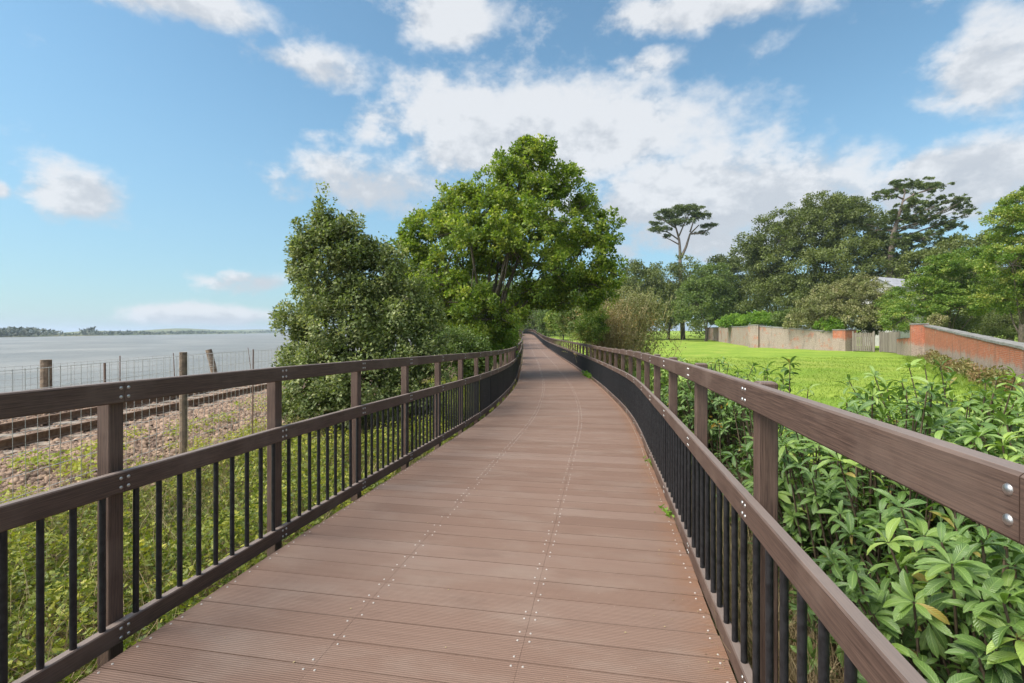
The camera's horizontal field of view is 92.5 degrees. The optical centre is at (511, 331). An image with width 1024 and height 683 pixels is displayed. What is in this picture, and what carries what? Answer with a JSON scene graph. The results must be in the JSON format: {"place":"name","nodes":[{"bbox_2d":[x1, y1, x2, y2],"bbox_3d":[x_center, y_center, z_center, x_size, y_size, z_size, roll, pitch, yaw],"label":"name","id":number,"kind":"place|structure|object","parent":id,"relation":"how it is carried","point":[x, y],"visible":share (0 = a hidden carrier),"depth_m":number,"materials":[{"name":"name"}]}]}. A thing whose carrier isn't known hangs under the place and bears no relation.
{"place":"outdoors","nodes":[
{"label":"outdoors","id":0,"kind":"place"},
{"bbox_2d":[0,332,410,392],"bbox_3d":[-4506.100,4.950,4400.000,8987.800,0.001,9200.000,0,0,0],"label":"water","id":1,"kind":"structure","parent":0,"point":[26,352],"depth_m":107.80,"materials":[{"name":"grey liquid"}]},
{"bbox_2d":[1,328,545,336],"bbox_3d":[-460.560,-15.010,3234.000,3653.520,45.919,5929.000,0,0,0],"label":"shore","id":2,"kind":"structure","parent":0,"point":[187,329],"depth_m":1425.22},
{"bbox_2d":[0,326,352,336],"bbox_3d":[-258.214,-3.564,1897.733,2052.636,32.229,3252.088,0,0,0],"label":"woods","id":3,"kind":"object","parent":2,"relation":"on","point":[20,331],"visible":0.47,"depth_m":644.82,"materials":[{"name":"green plant"}]},
{"bbox_2d":[224,396,723,668],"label":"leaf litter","id":4,"kind":"object","parent":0,"point":[541,537],"visible":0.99,"depth_m":3.19,"materials":[{"name":"plant"}]},
{"bbox_2d":[1,330,1020,682],"bbox_3d":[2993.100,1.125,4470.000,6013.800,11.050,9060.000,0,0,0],"label":"ground","id":5,"kind":"structure","parent":0,"point":[697,348],"depth_m":30.62,"materials":[{"name":"green plant"}]},
{"bbox_2d":[0,394,323,597],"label":"bank weeds","id":6,"kind":"object","parent":5,"relation":"on","point":[72,468],"visible":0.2,"depth_m":7.58,"materials":[{"name":"green plant"}]},
{"bbox_2d":[0,348,358,525],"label":"wire fence","id":7,"kind":"object","parent":5,"relation":"on","point":[182,370],"visible":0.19,"depth_m":7.50,"materials":[{"name":"grey metal"}]},
{"bbox_2d":[0,342,396,420],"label":"wire fence","id":8,"kind":"object","parent":5,"relation":"on","point":[45,377],"visible":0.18,"depth_m":14.06,"materials":[{"name":"grey metal"}]},
{"bbox_2d":[0,371,424,576],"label":"ballast","id":9,"kind":"structure","parent":5,"relation":"on","point":[201,413],"depth_m":9.26,"materials":[{"name":"gravel"}]},
{"bbox_2d":[0,383,284,455],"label":"railway track","id":10,"kind":"structure","parent":9,"relation":"on","point":[71,428],"depth_m":11.04,"materials":[{"name":"metal"}]},
{"bbox_2d":[4,398,502,682],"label":"dry stems","id":11,"kind":"object","parent":5,"relation":"on","point":[146,566],"visible":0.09,"depth_m":4.88,"materials":[{"name":"plant"}]},
{"bbox_2d":[8,376,516,682],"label":"brambles","id":12,"kind":"object","parent":5,"relation":"on","point":[87,586],"visible":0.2,"depth_m":4.50,"materials":[{"name":"green plant"}]},
{"bbox_2d":[8,376,517,647],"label":"tall weeds","id":13,"kind":"object","parent":5,"relation":"on","point":[28,556],"visible":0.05,"depth_m":4.65,"materials":[{"name":"green plant"}]},
{"bbox_2d":[266,181,454,434],"bbox_3d":[-3.259,-0.446,10.812,3.949,5.918,3.399,0,0,-36],"label":"evergreen oak","id":14,"kind":"object","parent":5,"relation":"on","point":[345,248],"visible":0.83,"depth_m":10.55,"materials":[{"name":"green plant"}]},
{"bbox_2d":[77,334,736,682],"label":"boardwalk","id":15,"kind":"structure","parent":5,"relation":"on","point":[584,584],"depth_m":3.25,"materials":[{"name":"brown wood"}]},
{"bbox_2d":[0,329,522,682],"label":"railing","id":16,"kind":"object","parent":15,"relation":"on","point":[109,484],"visible":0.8,"depth_m":3.05,"materials":[{"name":"brown wood"}]},
{"bbox_2d":[582,370,592,379],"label":"weed tuft","id":17,"kind":"object","parent":15,"relation":"on","point":[587,374],"visible":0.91,"depth_m":21.52,"materials":[{"name":"green plant"}]},
{"bbox_2d":[654,504,676,525],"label":"weed tuft","id":18,"kind":"object","parent":15,"relation":"on","point":[668,512],"visible":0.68,"depth_m":4.53,"materials":[{"name":"green plant"}]},
{"bbox_2d":[523,329,1023,682],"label":"railing","id":19,"kind":"object","parent":15,"relation":"on","point":[984,489],"visible":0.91,"depth_m":1.99,"materials":[{"name":"brown wood"}]},
{"bbox_2d":[352,269,510,334],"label":"tree","id":20,"kind":"object","parent":5,"relation":"on","point":[470,281],"visible":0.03,"depth_m":67.44,"materials":[{"name":"green plant"}]},
{"bbox_2d":[430,321,494,396],"bbox_3d":[-1.923,1.116,16.983,2.870,3.027,2.577,0,0,0],"label":"bush","id":21,"kind":"object","parent":5,"relation":"on","point":[475,344],"visible":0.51,"depth_m":16.66,"materials":[{"name":"green plant"}]},
{"bbox_2d":[485,328,524,367],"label":"bush","id":22,"kind":"object","parent":5,"relation":"on","point":[497,344],"visible":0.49,"depth_m":20.75,"materials":[{"name":"green plant"}]},
{"bbox_2d":[387,133,628,385],"bbox_3d":[-0.306,-3.126,21.897,10.931,11.666,6.960,0,0,0],"label":"oak tree","id":23,"kind":"object","parent":5,"relation":"on","point":[464,300],"visible":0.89,"depth_m":21.17,"materials":[{"name":"green plant"}]},
{"bbox_2d":[508,321,522,346],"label":"bush","id":24,"kind":"object","parent":5,"relation":"on","point":[516,327],"visible":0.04,"depth_m":37.84,"materials":[{"name":"green plant"}]},
{"bbox_2d":[520,309,542,330],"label":"bush","id":25,"kind":"object","parent":5,"relation":"on","point":[531,319],"visible":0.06,"depth_m":169.26,"materials":[{"name":"green plant"}]},
{"bbox_2d":[532,309,559,335],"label":"bush","id":26,"kind":"object","parent":5,"relation":"on","point":[541,326],"visible":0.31,"depth_m":99.38,"materials":[{"name":"green plant"}]},
{"bbox_2d":[543,302,567,339],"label":"bush","id":27,"kind":"object","parent":5,"relation":"on","point":[551,325],"visible":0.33,"depth_m":61.33,"materials":[{"name":"green plant"}]},
{"bbox_2d":[502,277,610,329],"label":"tree","id":28,"kind":"object","parent":5,"relation":"on","point":[534,278],"visible":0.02,"depth_m":188.81,"materials":[{"name":"green plant"}]},
{"bbox_2d":[553,304,583,350],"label":"bush","id":29,"kind":"object","parent":5,"relation":"on","point":[559,317],"visible":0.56,"depth_m":35.63,"materials":[{"name":"green plant"}]},
{"bbox_2d":[566,330,585,343],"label":"bush","id":30,"kind":"object","parent":5,"relation":"on","point":[574,332],"visible":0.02,"depth_m":45.56,"materials":[{"name":"green plant"}]},
{"bbox_2d":[571,305,610,357],"bbox_3d":[4.210,0.596,25.852,2.147,4.213,2.401,0,0,0],"label":"tree","id":31,"kind":"object","parent":5,"relation":"on","point":[595,322],"visible":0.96,"depth_m":25.66,"materials":[{"name":"green plant"}]},
{"bbox_2d":[567,297,653,372],"bbox_3d":[5.399,1.134,27.096,4.722,6.108,4.930,0,0,0],"label":"thicket","id":32,"kind":"object","parent":5,"relation":"on","point":[614,337],"visible":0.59,"depth_m":26.55,"materials":[{"name":"green plant"}]},
{"bbox_2d":[596,305,628,329],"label":"bush","id":33,"kind":"object","parent":5,"relation":"on","point":[613,317],"visible":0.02,"depth_m":28.59,"materials":[{"name":"green plant"}]},
{"bbox_2d":[555,279,696,371],"bbox_3d":[6.763,0.056,29.993,8.116,6.647,8.054,0,0,-44],"label":"thicket","id":34,"kind":"object","parent":5,"relation":"on","point":[645,326],"visible":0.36,"depth_m":29.18,"materials":[{"name":"green plant"}]},
{"bbox_2d":[611,289,666,333],"bbox_3d":[7.659,-0.131,31.077,4.561,5.209,4.143,0,0,0],"label":"bush","id":35,"kind":"object","parent":5,"relation":"on","point":[657,308],"visible":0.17,"depth_m":30.29,"materials":[{"name":"green plant"}]},
{"bbox_2d":[603,259,683,324],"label":"dark tree","id":36,"kind":"object","parent":5,"relation":"on","point":[635,268],"visible":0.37,"depth_m":102.31,"materials":[{"name":"green plant"}]},
{"bbox_2d":[638,251,717,338],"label":"dark tree","id":37,"kind":"object","parent":5,"relation":"on","point":[675,270],"visible":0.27,"depth_m":105.95,"materials":[{"name":"green plant"}]},
{"bbox_2d":[647,203,718,338],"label":"umbrella pine","id":38,"kind":"object","parent":5,"relation":"on","point":[669,215],"visible":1,"depth_m":111.50,"materials":[{"name":"green plant"}]},
{"bbox_2d":[641,353,729,424],"bbox_3d":[3.427,1.425,9.398,1.872,2.026,2.153,0,0,0],"label":"leaved shrub","id":39,"kind":"object","parent":5,"relation":"on","point":[664,374],"visible":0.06,"depth_m":9.27,"materials":[{"name":"green plant"}]},
{"bbox_2d":[368,269,1016,337],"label":"woodland","id":40,"kind":"object","parent":5,"relation":"on","point":[696,326],"visible":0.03,"depth_m":139.68,"materials":[{"name":"green plant"}]},
{"bbox_2d":[667,262,753,340],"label":"round tree","id":41,"kind":"object","parent":5,"relation":"on","point":[704,288],"visible":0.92,"depth_m":89.84,"materials":[{"name":"green plant"}]},
{"bbox_2d":[710,403,727,504],"bbox_3d":[1.932,1.479,4.601,0.156,1.643,0.134,0,0,38],"label":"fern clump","id":42,"kind":"object","parent":5,"relation":"on","point":[719,441],"visible":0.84,"depth_m":4.60,"materials":[{"name":"green plant"}]},
{"bbox_2d":[719,326,720,341],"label":"wall pier","id":43,"kind":"structure","parent":5,"relation":"on","point":[720,334],"depth_m":87.80,"materials":[{"name":"stone"}]},
{"bbox_2d":[661,355,787,486],"bbox_3d":[2.917,1.328,6.807,1.659,2.034,1.818,0,0,0],"label":"leaved shrub","id":44,"kind":"object","parent":5,"relation":"on","point":[686,410],"visible":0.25,"depth_m":6.42,"materials":[{"name":"green plant"}]},
{"bbox_2d":[688,253,762,325],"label":"dark tree","id":45,"kind":"object","parent":5,"relation":"on","point":[734,262],"visible":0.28,"depth_m":112.19,"materials":[{"name":"green plant"}]},
{"bbox_2d":[705,326,747,345],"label":"rendered wall","id":46,"kind":"structure","parent":5,"relation":"on","point":[737,335],"depth_m":76.87,"materials":[{"name":"stone"}]},
{"bbox_2d":[715,312,749,329],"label":"hedge","id":47,"kind":"object","parent":5,"relation":"on","point":[728,321],"visible":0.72,"depth_m":77.03,"materials":[{"name":"green plant"}]},
{"bbox_2d":[619,368,860,682],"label":"undergrowth","id":48,"kind":"object","parent":5,"relation":"on","point":[642,377],"visible":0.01,"depth_m":4.00,"materials":[{"name":"green plant"}]},
{"bbox_2d":[624,412,861,682],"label":"dry grass","id":49,"kind":"structure","parent":5,"relation":"on","point":[793,666],"depth_m":3.18,"materials":[{"name":"plant"}]},
{"bbox_2d":[748,325,763,347],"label":"wall buttress","id":50,"kind":"structure","parent":5,"relation":"on","point":[753,336],"depth_m":60.92,"materials":[{"name":"stone"}]},
{"bbox_2d":[736,309,780,325],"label":"hedge","id":51,"kind":"object","parent":5,"relation":"on","point":[755,317],"visible":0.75,"depth_m":67.30,"materials":[{"name":"green plant"}]},
{"bbox_2d":[714,356,835,571],"bbox_3d":[2.438,1.252,4.622,1.104,2.062,1.197,0,0,0],"label":"laurel shrub","id":52,"kind":"object","parent":5,"relation":"on","point":[727,454],"visible":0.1,"depth_m":4.67,"materials":[{"name":"green plant"}]},
{"bbox_2d":[767,307,801,327],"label":"hedge","id":53,"kind":"object","parent":5,"relation":"on","point":[777,318],"visible":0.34,"depth_m":62.47,"materials":[{"name":"green plant"}]},
{"bbox_2d":[759,326,832,350],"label":"rendered wall","id":54,"kind":"structure","parent":5,"relation":"on","point":[788,338],"depth_m":55.98,"materials":[{"name":"stone"}]},
{"bbox_2d":[727,190,912,329],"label":"great oak","id":55,"kind":"object","parent":5,"relation":"on","point":[774,280],"visible":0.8,"depth_m":84.05,"materials":[{"name":"green plant"}]},
{"bbox_2d":[618,356,1023,468],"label":"meadow grass","id":56,"kind":"structure","parent":5,"relation":"on","point":[830,378],"depth_m":25.71,"materials":[{"name":"green plant"}]},
{"bbox_2d":[812,316,847,332],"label":"bush","id":57,"kind":"object","parent":5,"relation":"on","point":[831,323],"visible":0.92,"depth_m":52.26,"materials":[{"name":"green plant"}]},
{"bbox_2d":[832,329,856,350],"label":"brick pillar","id":58,"kind":"structure","parent":5,"relation":"on","point":[842,339],"depth_m":50.42,"materials":[{"name":"brick"}]},
{"bbox_2d":[782,271,910,332],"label":"bushy tree","id":59,"kind":"object","parent":5,"relation":"on","point":[830,299],"visible":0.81,"depth_m":54.27,"materials":[{"name":"green plant"}]},
{"bbox_2d":[852,331,874,351],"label":"wooden gate","id":60,"kind":"structure","parent":5,"relation":"on","point":[858,341],"depth_m":49.30,"materials":[{"name":"grey wood"}]},
{"bbox_2d":[853,316,883,336],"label":"bush","id":61,"kind":"object","parent":5,"relation":"on","point":[868,329],"visible":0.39,"depth_m":54.50,"materials":[{"name":"green plant"}]},
{"bbox_2d":[736,376,1019,681],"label":"laurel shrub","id":62,"kind":"object","parent":5,"relation":"on","point":[798,512],"visible":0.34,"depth_m":2.92,"materials":[{"name":"green plant"}]},
{"bbox_2d":[879,331,899,352],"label":"wooden gate","id":63,"kind":"structure","parent":5,"relation":"on","point":[887,341],"depth_m":46.75,"materials":[{"name":"grey wood"}]},
{"bbox_2d":[866,290,916,331],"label":"bush","id":64,"kind":"object","parent":5,"relation":"on","point":[892,297],"visible":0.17,"depth_m":51.79,"materials":[{"name":"green plant"}]},
{"bbox_2d":[877,300,916,334],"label":"bush","id":65,"kind":"object","parent":5,"relation":"on","point":[886,306],"visible":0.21,"depth_m":49.31,"materials":[{"name":"green plant"}]},
{"bbox_2d":[896,337,909,355],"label":"brick stub","id":66,"kind":"object","parent":5,"relation":"on","point":[903,345],"visible":0.66,"depth_m":42.59,"materials":[{"name":"brick"}]},
{"bbox_2d":[811,357,1023,560],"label":"laurel shrub","id":67,"kind":"object","parent":5,"relation":"on","point":[986,408],"visible":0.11,"depth_m":4.11,"materials":[{"name":"green plant"}]},
{"bbox_2d":[812,488,1023,682],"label":"laurel shrub","id":68,"kind":"object","parent":5,"relation":"on","point":[961,618],"visible":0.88,"depth_m":1.74,"materials":[{"name":"green plant"}]},
{"bbox_2d":[854,176,982,277],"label":"open crowned pine","id":69,"kind":"object","parent":5,"relation":"on","point":[902,241],"visible":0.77,"depth_m":79.44,"materials":[{"name":"green plant"}]},
{"bbox_2d":[909,323,928,355],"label":"brick pillar","id":70,"kind":"structure","parent":5,"relation":"on","point":[916,339],"depth_m":37.81,"materials":[{"name":"brick"}]},
{"bbox_2d":[925,312,949,326],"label":"bush","id":71,"kind":"object","parent":5,"relation":"on","point":[937,320],"visible":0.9,"depth_m":39.71,"materials":[{"name":"green plant"}]},
{"bbox_2d":[878,231,997,316],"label":"dark tree","id":72,"kind":"object","parent":5,"relation":"on","point":[957,241],"visible":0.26,"depth_m":72.96,"materials":[{"name":"green plant"}]},
{"bbox_2d":[908,311,982,332],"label":"bush","id":73,"kind":"object","parent":5,"relation":"on","point":[959,322],"visible":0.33,"depth_m":44.88,"materials":[{"name":"green plant"}]},
{"bbox_2d":[877,244,1021,331],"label":"leafy tree","id":74,"kind":"object","parent":5,"relation":"on","point":[951,296],"visible":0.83,"depth_m":42.17,"materials":[{"name":"green plant"}]},
{"bbox_2d":[902,354,1016,400],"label":"rough grass","id":75,"kind":"structure","parent":5,"relation":"on","point":[962,381],"depth_m":21.60,"materials":[{"name":"green plant"}]},
{"bbox_2d":[912,384,1023,595],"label":"laurel shrub","id":76,"kind":"object","parent":5,"relation":"on","point":[1007,435],"visible":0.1,"depth_m":2.74,"materials":[{"name":"green plant"}]},
{"bbox_2d":[915,349,1023,394],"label":"wall weeds","id":77,"kind":"object","parent":5,"relation":"on","point":[971,370],"depth_m":20.71,"materials":[{"name":"green plant"}]},
{"bbox_2d":[924,325,1023,389],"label":"brick wall","id":78,"kind":"structure","parent":5,"relation":"on","point":[983,350],"depth_m":23.03,"materials":[{"name":"brick"}]},
{"bbox_2d":[934,203,1023,340],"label":"dark tree","id":79,"kind":"object","parent":5,"relation":"on","point":[962,311],"visible":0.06,"depth_m":66.14,"materials":[{"name":"green plant"}]},
{"bbox_2d":[957,386,1023,454],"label":"laurel shrub","id":80,"kind":"object","parent":5,"relation":"on","point":[1010,405],"visible":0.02,"depth_m":5.24,"materials":[{"name":"green plant"}]},
{"bbox_2d":[968,309,1018,340],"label":"bush","id":81,"kind":"object","parent":5,"relation":"on","point":[998,324],"visible":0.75,"depth_m":47.40,"materials":[{"name":"green plant"}]},
{"bbox_2d":[966,185,1023,342],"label":"leafy tree","id":82,"kind":"object","parent":5,"relation":"on","point":[1008,212],"visible":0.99,"depth_m":35.97,"materials":[{"name":"green plant"}]},
{"bbox_2d":[0,0,1023,331],"label":"sky","id":83,"kind":"structure","parent":0,"point":[158,158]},
{"bbox_2d":[863,277,923,345],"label":"garden building","id":84,"kind":"structure","parent":0,"point":[894,282],"depth_m":66.17,"materials":[{"name":"white glass"}]}
]}

